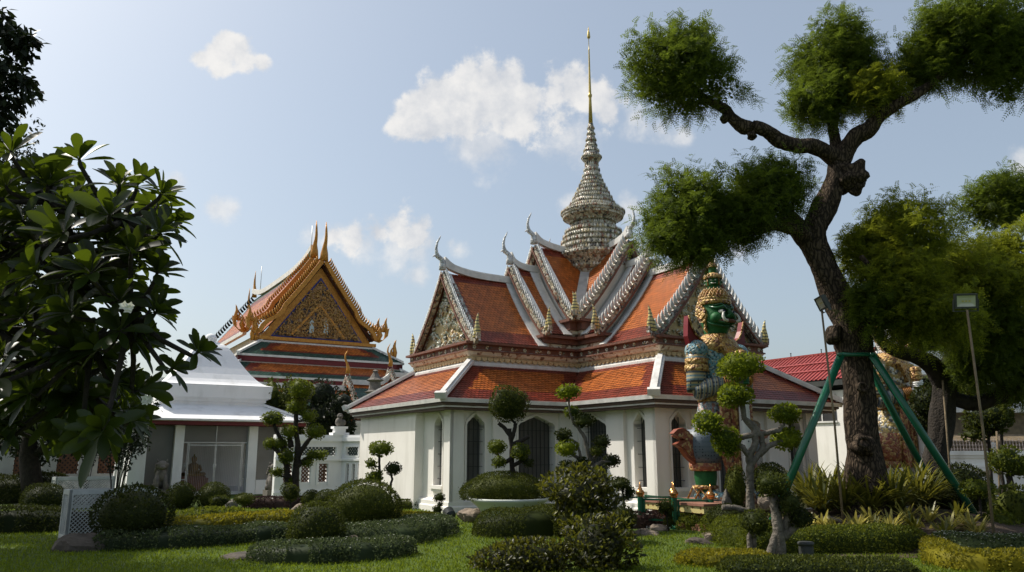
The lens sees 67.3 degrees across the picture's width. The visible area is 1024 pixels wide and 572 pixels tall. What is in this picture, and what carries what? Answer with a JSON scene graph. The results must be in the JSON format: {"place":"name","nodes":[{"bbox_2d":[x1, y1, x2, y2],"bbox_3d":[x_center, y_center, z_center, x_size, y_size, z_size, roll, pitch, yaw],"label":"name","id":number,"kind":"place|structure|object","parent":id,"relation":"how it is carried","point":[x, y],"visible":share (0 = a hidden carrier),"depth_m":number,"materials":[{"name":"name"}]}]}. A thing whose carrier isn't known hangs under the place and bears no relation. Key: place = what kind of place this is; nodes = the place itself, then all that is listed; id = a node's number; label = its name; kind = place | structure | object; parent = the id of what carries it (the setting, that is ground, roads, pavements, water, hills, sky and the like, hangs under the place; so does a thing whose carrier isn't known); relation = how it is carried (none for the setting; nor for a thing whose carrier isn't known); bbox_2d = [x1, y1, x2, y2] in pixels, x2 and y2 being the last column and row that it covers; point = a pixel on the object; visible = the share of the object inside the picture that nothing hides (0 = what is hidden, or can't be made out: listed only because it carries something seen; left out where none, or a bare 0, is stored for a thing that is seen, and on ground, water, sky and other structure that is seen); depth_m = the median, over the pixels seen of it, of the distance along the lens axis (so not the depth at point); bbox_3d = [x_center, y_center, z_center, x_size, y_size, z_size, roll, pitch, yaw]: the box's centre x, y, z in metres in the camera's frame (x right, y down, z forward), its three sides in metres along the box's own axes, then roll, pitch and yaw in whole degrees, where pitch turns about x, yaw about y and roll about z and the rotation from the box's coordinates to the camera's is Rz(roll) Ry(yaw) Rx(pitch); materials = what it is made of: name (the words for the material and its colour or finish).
{"place":"outdoors","nodes":[
{"label":"outdoors","id":0,"kind":"place"},
{"bbox_2d":[0,435,114,487],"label":"cloister wall","id":1,"kind":"structure","parent":0,"point":[68,465],"depth_m":33.90,"materials":[{"name":"grey paint"}]},
{"bbox_2d":[214,221,413,423],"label":"ordination hall","id":2,"kind":"structure","parent":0,"point":[304,308],"depth_m":58.81,"materials":[{"name":"orange tile"}]},
{"bbox_2d":[0,494,1011,571],"bbox_3d":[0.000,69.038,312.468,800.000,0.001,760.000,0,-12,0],"label":"lawn","id":3,"kind":"structure","parent":0,"point":[408,569],"depth_m":12.41,"materials":[{"name":"green plant"}]},
{"bbox_2d":[0,469,74,503],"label":"clipped hedge","id":4,"kind":"object","parent":3,"relation":"on","point":[10,490],"visible":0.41,"depth_m":25.18,"materials":[{"name":"green plant"}]},
{"bbox_2d":[0,503,75,533],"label":"clipped hedge","id":5,"kind":"object","parent":3,"relation":"on","point":[28,518],"visible":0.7,"depth_m":16.09,"materials":[{"name":"green plant"}]},
{"bbox_2d":[0,0,81,325],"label":"overhanging tree","id":6,"kind":"object","parent":3,"relation":"on","point":[18,41],"visible":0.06,"depth_m":7.63,"materials":[{"name":"green plant"}]},
{"bbox_2d":[18,481,63,511],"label":"ball bush","id":7,"kind":"object","parent":3,"relation":"on","point":[42,493],"visible":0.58,"depth_m":19.54,"materials":[{"name":"green plant"}]},
{"bbox_2d":[51,533,104,552],"bbox_3d":[-7.373,4.442,13.315,1.073,0.326,0.877,4,-13,-19],"label":"garden rock","id":8,"kind":"object","parent":3,"relation":"on","point":[73,542],"visible":0.48,"depth_m":13.05,"materials":[{"name":"grey stone"}]},
{"bbox_2d":[51,476,115,508],"bbox_3d":[-12.811,6.159,22.952,1.600,0.930,0.500,11,-16,-41],"label":"lattice planter","id":9,"kind":"object","parent":3,"relation":"on","point":[72,479],"visible":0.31,"depth_m":22.91,"materials":[{"name":"white paint"}]},
{"bbox_2d":[0,324,169,497],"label":"shade tree","id":10,"kind":"object","parent":3,"relation":"on","point":[30,465],"visible":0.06,"depth_m":25.21,"materials":[{"name":"green plant"}]},
{"bbox_2d":[58,487,157,537],"bbox_3d":[-7.962,4.486,15.214,1.600,0.940,0.500,11,-16,-41],"label":"lattice planter","id":11,"kind":"object","parent":3,"relation":"on","point":[76,521],"visible":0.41,"depth_m":14.73,"materials":[{"name":"white paint"}]},
{"bbox_2d":[96,423,155,495],"bbox_3d":[-7.906,3.571,15.481,1.475,1.845,1.199,0,-12,0],"label":"potted shrub","id":12,"kind":"object","parent":11,"relation":"on","point":[136,440],"visible":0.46,"depth_m":15.33,"materials":[{"name":"green plant"}]},
{"bbox_2d":[0,123,221,488],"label":"frangipani tree","id":13,"kind":"object","parent":3,"relation":"on","point":[59,301],"visible":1,"depth_m":6.36,"materials":[{"name":"green plant"}]},
{"bbox_2d":[87,481,176,535],"bbox_3d":[-6.898,4.164,14.006,1.485,1.183,1.378,0,-12,0],"label":"ball bush","id":14,"kind":"object","parent":3,"relation":"on","point":[130,509],"visible":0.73,"depth_m":13.72,"materials":[{"name":"green plant"}]},
{"bbox_2d":[152,459,168,498],"bbox_3d":[-12.836,7.029,28.112,0.590,1.403,0.914,6,-13,-25],"label":"stone lion","id":15,"kind":"object","parent":3,"relation":"on","point":[160,477],"visible":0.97,"depth_m":27.90},
{"bbox_2d":[164,481,196,509],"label":"ball bush","id":16,"kind":"object","parent":3,"relation":"on","point":[184,496],"visible":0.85,"depth_m":22.51,"materials":[{"name":"green plant"}]},
{"bbox_2d":[92,520,293,551],"bbox_3d":[-5.669,4.554,14.129,3.709,0.430,1.346,7,-14,-31],"label":"hedge","id":17,"kind":"object","parent":3,"relation":"on","point":[198,535],"visible":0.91,"depth_m":13.65,"materials":[{"name":"green plant"}]},
{"bbox_2d":[166,505,246,519],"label":"groundcover","id":18,"kind":"object","parent":3,"relation":"on","point":[206,509],"visible":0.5,"depth_m":18.74,"materials":[{"name":"green plant"}]},
{"bbox_2d":[12,345,406,481],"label":"cloister gallery","id":19,"kind":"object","parent":3,"relation":"on","point":[359,388],"visible":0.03,"depth_m":47.62,"materials":[{"name":"orange tile"}]},
{"bbox_2d":[113,334,305,494],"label":"white pavilion","id":20,"kind":"structure","parent":3,"relation":"on","point":[211,420],"depth_m":30.89,"materials":[{"name":"paint"}]},
{"bbox_2d":[181,426,248,491],"bbox_3d":[-11.656,6.778,30.189,2.420,2.530,0.090,7,-14,-30],"label":"door","id":21,"kind":"structure","parent":20,"relation":"in","point":[193,434],"depth_m":30.33,"materials":[{"name":"metal"}]},
{"bbox_2d":[194,481,230,506],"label":"ball bush","id":22,"kind":"object","parent":3,"relation":"on","point":[209,491],"visible":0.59,"depth_m":22.68,"materials":[{"name":"green plant"}]},
{"bbox_2d":[164,508,298,530],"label":"groundcover","id":23,"kind":"object","parent":3,"relation":"on","point":[232,518],"visible":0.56,"depth_m":16.75,"materials":[{"name":"green plant"}]},
{"bbox_2d":[232,492,254,508],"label":"topiary tree","id":24,"kind":"object","parent":3,"relation":"on","point":[243,500],"visible":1,"depth_m":20.63,"materials":[{"name":"green plant"}]},
{"bbox_2d":[242,495,303,508],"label":"clipped hedge","id":25,"kind":"object","parent":3,"relation":"on","point":[267,502],"visible":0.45,"depth_m":22.86,"materials":[{"name":"purple plant"}]},
{"bbox_2d":[264,375,311,434],"bbox_3d":[-9.659,6.173,32.397,2.292,4.898,1.599,-5,-13,23],"label":"leafy tree","id":26,"kind":"object","parent":3,"relation":"on","point":[279,399],"visible":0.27,"depth_m":32.38,"materials":[{"name":"green plant"}]},
{"bbox_2d":[279,481,300,508],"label":"topiary tree","id":27,"kind":"object","parent":3,"relation":"on","point":[290,492],"visible":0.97,"depth_m":18.77,"materials":[{"name":"green plant"}]},
{"bbox_2d":[260,378,328,495],"bbox_3d":[-6.822,4.871,24.109,2.170,3.973,0.963,0,-12,0],"label":"topiary tree","id":28,"kind":"object","parent":3,"relation":"on","point":[300,388],"visible":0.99,"depth_m":24.02,"materials":[{"name":"green plant"}]},
{"bbox_2d":[271,426,348,498],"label":"parapet wall","id":29,"kind":"structure","parent":3,"relation":"on","point":[332,462],"depth_m":27.19,"materials":[{"name":"white paint"}]},
{"bbox_2d":[282,499,348,543],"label":"ball bush","id":30,"kind":"object","parent":3,"relation":"on","point":[316,520],"visible":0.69,"depth_m":13.07,"materials":[{"name":"green plant"}]},
{"bbox_2d":[305,377,357,480],"bbox_3d":[-7.906,6.351,33.211,2.429,4.893,2.463,2,-12,-11],"label":"leafy tree","id":31,"kind":"object","parent":3,"relation":"on","point":[327,403],"visible":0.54,"depth_m":32.89,"materials":[{"name":"green plant"}]},
{"bbox_2d":[245,533,418,564],"bbox_3d":[-2.777,4.149,12.199,2.743,0.419,1.357,4,-13,-19],"label":"hedge","id":32,"kind":"object","parent":3,"relation":"on","point":[334,549],"visible":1,"depth_m":11.81,"materials":[{"name":"green plant"}]},
{"bbox_2d":[341,435,359,492],"bbox_3d":[-5.173,6.356,26.973,2.300,2.240,0.400,-9,-15,37],"label":"parapet return","id":33,"kind":"object","parent":3,"relation":"on","point":[350,466],"visible":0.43,"depth_m":27.32,"materials":[{"name":"white paint"}]},
{"bbox_2d":[324,477,404,522],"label":"ball bush","id":34,"kind":"object","parent":3,"relation":"on","point":[361,502],"visible":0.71,"depth_m":15.38,"materials":[{"name":"green plant"}]},
{"bbox_2d":[365,370,383,400],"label":"stone pagoda","id":35,"kind":"object","parent":3,"relation":"on","point":[375,380],"visible":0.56,"depth_m":42.56,"materials":[{"name":"grey stone"}]},
{"bbox_2d":[364,440,394,486],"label":"topiary tree","id":36,"kind":"object","parent":3,"relation":"on","point":[379,448],"visible":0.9,"depth_m":19.59,"materials":[{"name":"green plant"}]},
{"bbox_2d":[338,513,459,543],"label":"clipped hedge","id":37,"kind":"object","parent":3,"relation":"on","point":[422,527],"visible":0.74,"depth_m":14.36,"materials":[{"name":"green plant"}]},
{"bbox_2d":[456,508,483,522],"bbox_3d":[-0.958,5.539,18.503,0.771,0.367,0.475,0,-12,0],"label":"garden rock","id":38,"kind":"object","parent":3,"relation":"on","point":[468,514],"visible":0.57,"depth_m":18.42,"materials":[{"name":"beige stone"}]},
{"bbox_2d":[470,496,547,515],"bbox_3d":[-0.072,5.295,18.193,1.900,0.574,1.900,0,-12,0],"label":"bowl planter","id":39,"kind":"object","parent":3,"relation":"on","point":[482,504],"visible":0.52,"depth_m":17.49,"materials":[{"name":"stone"}]},
{"bbox_2d":[458,470,548,500],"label":"planter shrub","id":40,"kind":"object","parent":39,"relation":"in","point":[518,486],"visible":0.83,"depth_m":17.80,"materials":[{"name":"green plant"}]},
{"bbox_2d":[485,384,533,475],"bbox_3d":[-0.051,4.012,18.530,1.184,3.269,1.009,0,-12,0],"label":"topiary tree","id":41,"kind":"object","parent":39,"relation":"in","point":[509,405],"visible":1,"depth_m":18.48,"materials":[{"name":"green plant"}]},
{"bbox_2d":[465,535,574,571],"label":"broadleaf shrub","id":42,"kind":"object","parent":3,"relation":"on","point":[523,555],"visible":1,"depth_m":10.81,"materials":[{"name":"green plant"}]},
{"bbox_2d":[471,501,575,538],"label":"clipped hedge","id":43,"kind":"object","parent":3,"relation":"on","point":[512,521],"visible":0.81,"depth_m":15.18,"materials":[{"name":"green plant"}]},
{"bbox_2d":[532,460,626,535],"bbox_3d":[1.288,4.066,14.597,1.792,1.515,1.538,0,-12,0],"label":"broadleaf shrub","id":44,"kind":"object","parent":3,"relation":"on","point":[579,491],"visible":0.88,"depth_m":14.41,"materials":[{"name":"green plant"}]},
{"bbox_2d":[554,383,620,479],"bbox_3d":[1.687,3.747,17.165,1.529,3.210,0.791,0,-12,0],"label":"topiary tree","id":45,"kind":"object","parent":3,"relation":"on","point":[566,447],"visible":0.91,"depth_m":17.18,"materials":[{"name":"green plant"}]},
{"bbox_2d":[341,26,842,513],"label":"temple hall","id":46,"kind":"structure","parent":3,"relation":"on","point":[591,310],"depth_m":23.76,"materials":[{"name":"white paint"}]},
{"bbox_2d":[429,412,443,491],"bbox_3d":[-2.025,4.750,22.109,0.715,2.230,0.796,0,-12,0],"label":"window","id":47,"kind":"structure","parent":46,"relation":"in","point":[437,488],"depth_m":22.12,"materials":[{"name":"white paint"}]},
{"bbox_2d":[464,412,486,488],"bbox_3d":[-1.101,4.708,21.917,0.820,2.231,0.430,7,-14,-30],"label":"window","id":48,"kind":"structure","parent":46,"relation":"in","point":[472,427],"depth_m":22.02,"materials":[{"name":"white paint"}]},
{"bbox_2d":[516,413,556,495],"bbox_3d":[0.653,5.209,22.934,1.410,2.780,0.365,7,-14,-30],"label":"doorway","id":49,"kind":"structure","parent":46,"relation":"in","point":[537,430],"depth_m":23.16,"materials":[{"name":"white paint"}]},
{"bbox_2d":[581,414,606,488],"bbox_3d":[2.563,5.152,22.577,0.365,2.740,1.310,7,-14,-30],"label":"doorway","id":50,"kind":"structure","parent":46,"relation":"in","point":[599,428],"depth_m":22.87,"materials":[{"name":"black paint"}]},
{"bbox_2d":[632,410,646,493],"bbox_3d":[3.597,4.491,20.908,0.430,2.231,0.740,7,-14,-30],"label":"window","id":51,"kind":"structure","parent":46,"relation":"in","point":[644,480],"depth_m":21.05,"materials":[{"name":"white paint"}]},
{"bbox_2d":[669,409,693,493],"bbox_3d":[4.437,4.471,20.817,0.770,2.231,0.430,7,-14,-30],"label":"window","id":52,"kind":"structure","parent":46,"relation":"in","point":[676,467],"depth_m":20.80,"materials":[{"name":"white paint"}]},
{"bbox_2d":[718,417,763,492],"bbox_3d":[6.422,4.987,21.973,1.860,2.811,0.365,7,-14,-30],"label":"doorway","id":53,"kind":"structure","parent":46,"relation":"in","point":[721,474],"depth_m":21.74,"materials":[{"name":"paint"}]},
{"bbox_2d":[556,508,646,571],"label":"broadleaf shrub","id":54,"kind":"object","parent":3,"relation":"on","point":[600,544],"visible":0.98,"depth_m":11.01,"materials":[{"name":"green plant"}]},
{"bbox_2d":[609,476,635,507],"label":"topiary tree","id":55,"kind":"object","parent":3,"relation":"on","point":[621,484],"visible":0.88,"depth_m":16.23,"materials":[{"name":"green plant"}]},
{"bbox_2d":[611,505,637,529],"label":"ball bush","id":56,"kind":"object","parent":3,"relation":"on","point":[632,514],"visible":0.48,"depth_m":15.55,"materials":[{"name":"green plant"}]},
{"bbox_2d":[607,508,664,528],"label":"clipped hedge","id":57,"kind":"object","parent":3,"relation":"on","point":[643,521],"visible":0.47,"depth_m":17.07,"materials":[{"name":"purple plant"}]},
{"bbox_2d":[656,498,675,530],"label":"topiary tree","id":58,"kind":"object","parent":3,"relation":"on","point":[666,507],"visible":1,"depth_m":16.50,"materials":[{"name":"green plant"}]},
{"bbox_2d":[630,481,714,529],"bbox_3d":[3.323,5.004,17.740,1.560,0.993,2.719,6,-14,-26],"label":"green railing","id":59,"kind":"object","parent":3,"relation":"on","point":[673,493],"visible":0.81,"depth_m":17.00,"materials":[{"name":"metal"}]},
{"bbox_2d":[675,510,770,546],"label":"clipped hedge","id":60,"kind":"object","parent":3,"relation":"on","point":[725,530],"visible":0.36,"depth_m":14.59,"materials":[{"name":"green plant"}]},
{"bbox_2d":[705,503,742,523],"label":"ball bush","id":61,"kind":"object","parent":3,"relation":"on","point":[715,512],"visible":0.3,"depth_m":15.48,"materials":[{"name":"green plant"}]},
{"bbox_2d":[673,546,775,567],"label":"groundcover","id":62,"kind":"object","parent":3,"relation":"on","point":[707,557],"visible":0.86,"depth_m":11.46,"materials":[{"name":"green plant"}]},
{"bbox_2d":[645,497,808,530],"bbox_3d":[5.020,5.290,18.040,3.500,0.560,2.100,7,-14,-30],"label":"statue pedestal","id":63,"kind":"object","parent":3,"relation":"on","point":[700,508],"visible":0.09,"depth_m":16.87,"materials":[{"name":"stone"}]},
{"bbox_2d":[669,259,768,500],"bbox_3d":[5.038,2.112,18.625,3.056,5.900,1.524,2,-12,-10],"label":"guardian statue","id":64,"kind":"object","parent":63,"relation":"on","point":[715,313],"visible":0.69,"depth_m":18.16,"materials":[{"name":"green ceramic"}]},
{"bbox_2d":[723,463,745,506],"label":"ball bush","id":65,"kind":"object","parent":3,"relation":"on","point":[735,480],"visible":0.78,"depth_m":16.62,"materials":[{"name":"green plant"}]},
{"bbox_2d":[691,350,802,512],"bbox_3d":[4.719,3.103,15.258,2.315,3.666,0.916,2,-12,-11],"label":"topiary tree","id":66,"kind":"object","parent":3,"relation":"on","point":[737,368],"visible":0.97,"depth_m":15.24,"materials":[{"name":"green plant"}]},
{"bbox_2d":[737,508,771,548],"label":"topiary tree","id":67,"kind":"object","parent":3,"relation":"on","point":[754,525],"visible":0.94,"depth_m":12.28,"materials":[{"name":"green plant"}]},
{"bbox_2d":[754,470,816,554],"bbox_3d":[4.223,3.560,11.847,0.897,1.415,0.534,-3,-12,12],"label":"topiary tree","id":68,"kind":"object","parent":3,"relation":"on","point":[774,486],"visible":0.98,"depth_m":11.81,"materials":[{"name":"green plant"}]},
{"bbox_2d":[715,553,921,571],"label":"clipped hedge","id":69,"kind":"object","parent":3,"relation":"on","point":[797,562],"visible":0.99,"depth_m":10.44,"materials":[{"name":"green plant"}]},
{"bbox_2d":[761,348,875,480],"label":"red roof house","id":70,"kind":"structure","parent":3,"relation":"on","point":[811,369],"depth_m":36.44,"materials":[{"name":"red tile"}]},
{"bbox_2d":[699,507,1023,552],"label":"planting mound","id":71,"kind":"object","parent":3,"relation":"on","point":[999,527],"visible":0.12,"depth_m":14.03,"materials":[{"name":"green plant"}]},
{"bbox_2d":[783,459,831,506],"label":"spider lily","id":72,"kind":"object","parent":71,"relation":"on","point":[798,480],"visible":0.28,"depth_m":15.83,"materials":[{"name":"green plant"}]},
{"bbox_2d":[612,0,1023,515],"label":"great tamarind","id":73,"kind":"object","parent":71,"relation":"on","point":[893,286],"visible":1,"depth_m":15.71,"materials":[{"name":"green plant"}]},
{"bbox_2d":[792,470,872,513],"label":"spider lily","id":74,"kind":"object","parent":71,"relation":"on","point":[819,492],"visible":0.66,"depth_m":14.98,"materials":[{"name":"green plant"}]},
{"bbox_2d":[806,471,873,513],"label":"spider lily","id":75,"kind":"object","parent":71,"relation":"on","point":[847,499],"visible":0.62,"depth_m":14.76,"materials":[{"name":"green plant"}]},
{"bbox_2d":[826,468,917,511],"bbox_3d":[6.888,3.944,14.813,1.823,0.994,1.852,0,-12,0],"label":"spider lily","id":76,"kind":"object","parent":71,"relation":"on","point":[869,500],"visible":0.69,"depth_m":14.56,"materials":[{"name":"green plant"}]},
{"bbox_2d":[852,466,952,511],"bbox_3d":[7.407,3.952,14.941,2.033,0.949,2.155,8,-14,-32],"label":"spider lily","id":77,"kind":"object","parent":71,"relation":"on","point":[901,498],"visible":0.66,"depth_m":14.68,"materials":[{"name":"green plant"}]},
{"bbox_2d":[885,460,954,494],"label":"spider lily","id":78,"kind":"object","parent":71,"relation":"on","point":[909,472],"visible":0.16,"depth_m":15.84,"materials":[{"name":"green plant"}]},
{"bbox_2d":[894,467,957,508],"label":"spider lily","id":79,"kind":"object","parent":71,"relation":"on","point":[926,483],"visible":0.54,"depth_m":15.16,"materials":[{"name":"green plant"}]},
{"bbox_2d":[899,459,965,506],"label":"spider lily","id":80,"kind":"object","parent":71,"relation":"on","point":[942,481],"visible":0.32,"depth_m":15.81,"materials":[{"name":"green plant"}]},
{"bbox_2d":[807,498,996,557],"bbox_3d":[14.779,7.516,27.067,9.219,0.001,36.312,-9,-15,35],"label":"planting bed","id":81,"kind":"object","parent":3,"relation":"on","point":[878,553],"visible":0.14,"depth_m":12.61,"materials":[{"name":"soil"}]},
{"bbox_2d":[754,461,787,513],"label":"ball bush","id":82,"kind":"object","parent":81,"relation":"on","point":[770,467],"visible":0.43,"depth_m":17.18,"materials":[{"name":"green plant"}]},
{"bbox_2d":[814,294,843,522],"bbox_3d":[6.001,2.440,14.408,0.202,4.603,0.424,-1,-12,3],"label":"floodlight","id":83,"kind":"object","parent":81,"relation":"on","point":[822,302],"visible":0.98,"depth_m":14.57,"materials":[{"name":"grey metal"}]},
{"bbox_2d":[735,521,926,553],"bbox_3d":[5.464,4.282,13.103,3.484,0.514,1.052,1,-12,-6],"label":"clipped hedge","id":84,"kind":"object","parent":81,"relation":"on","point":[845,538],"visible":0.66,"depth_m":12.81,"materials":[{"name":"green plant"}]},
{"bbox_2d":[769,352,977,522],"bbox_3d":[7.841,3.180,15.556,6.168,3.739,2.034,7,-14,-29],"label":"tree prop","id":85,"kind":"object","parent":81,"relation":"on","point":[893,412],"visible":0.76,"depth_m":15.02,"materials":[{"name":"green paint"}]},
{"bbox_2d":[908,381,931,433],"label":"ball tree","id":86,"kind":"object","parent":81,"relation":"on","point":[922,396],"visible":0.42,"depth_m":18.72,"materials":[{"name":"green plant"}]},
{"bbox_2d":[872,156,1023,509],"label":"second tamarind","id":87,"kind":"object","parent":81,"relation":"on","point":[996,268],"visible":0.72,"depth_m":16.78,"materials":[{"name":"green plant"}]},
{"bbox_2d":[901,438,1023,495],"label":"court wall","id":88,"kind":"structure","parent":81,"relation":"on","point":[975,458],"depth_m":29.23,"materials":[{"name":"white paint"}]},
{"bbox_2d":[933,461,995,511],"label":"ball bush","id":89,"kind":"object","parent":81,"relation":"on","point":[959,471],"visible":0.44,"depth_m":16.39,"materials":[{"name":"green plant"}]},
{"bbox_2d":[918,533,1023,571],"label":"clipped hedge","id":90,"kind":"object","parent":81,"relation":"on","point":[944,552],"visible":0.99,"depth_m":10.94,"materials":[{"name":"yellow plant"}]},
{"bbox_2d":[952,293,994,533],"bbox_3d":[7.938,2.269,13.051,0.412,4.365,0.180,-2,-12,8],"label":"floodlight","id":91,"kind":"object","parent":81,"relation":"on","point":[965,301],"visible":0.94,"depth_m":13.26,"materials":[{"name":"grey metal"}]},
{"bbox_2d":[958,478,997,521],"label":"topiary tree","id":92,"kind":"object","parent":81,"relation":"on","point":[978,488],"visible":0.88,"depth_m":14.03,"materials":[{"name":"green plant"}]},
{"bbox_2d":[958,404,1015,490],"bbox_3d":[11.842,4.308,19.028,1.375,2.899,1.263,0,-12,0],"label":"ball tree","id":93,"kind":"object","parent":81,"relation":"on","point":[993,421],"visible":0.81,"depth_m":18.98,"materials":[{"name":"green plant"}]},
{"bbox_2d":[984,444,1023,484],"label":"topiary tree","id":94,"kind":"object","parent":81,"relation":"on","point":[1004,459],"visible":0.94,"depth_m":15.47,"materials":[{"name":"green plant"}]},
{"bbox_2d":[986,481,1023,523],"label":"ball bush","id":95,"kind":"object","parent":81,"relation":"on","point":[1010,499],"visible":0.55,"depth_m":14.48,"materials":[{"name":"green plant"}]},
{"bbox_2d":[875,339,995,450],"bbox_3d":[27.160,6.354,41.676,24.634,8.440,6.688,7,-14,-30],"label":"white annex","id":96,"kind":"object","parent":3,"relation":"on","point":[924,379],"depth_m":35.87,"materials":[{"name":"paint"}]},
{"bbox_2d":[950,400,1023,450],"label":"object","id":97,"kind":"object","parent":96,"relation":"attached to","point":[1015,432],"visible":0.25,"depth_m":35.26,"materials":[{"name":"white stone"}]},
{"bbox_2d":[932,529,1023,552],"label":"clipped hedge","id":98,"kind":"object","parent":3,"relation":"on","point":[967,538],"visible":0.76,"depth_m":12.26,"materials":[{"name":"green plant"}]},
{"bbox_2d":[982,509,1022,526],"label":"ball bush","id":99,"kind":"object","parent":3,"relation":"on","point":[1003,519],"visible":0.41,"depth_m":14.06,"materials":[{"name":"green plant"}]},
{"bbox_2d":[0,0,1023,376],"label":"sky","id":100,"kind":"structure","parent":0,"point":[398,126],"materials":[{"name":"blue"}]},
{"bbox_2d":[873,332,924,475],"bbox_3d":[11.027,2.875,22.168,3.056,5.900,1.524,2,-12,-10],"label":"guardian statue","id":101,"kind":"object","parent":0,"point":[906,376],"visible":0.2,"depth_m":21.53,"materials":[{"name":"white ceramic"}]},
{"bbox_2d":[958,382,1022,489],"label":"ball tree","id":102,"kind":"object","parent":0,"point":[968,392],"visible":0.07,"depth_m":20.08,"materials":[{"name":"green plant"}]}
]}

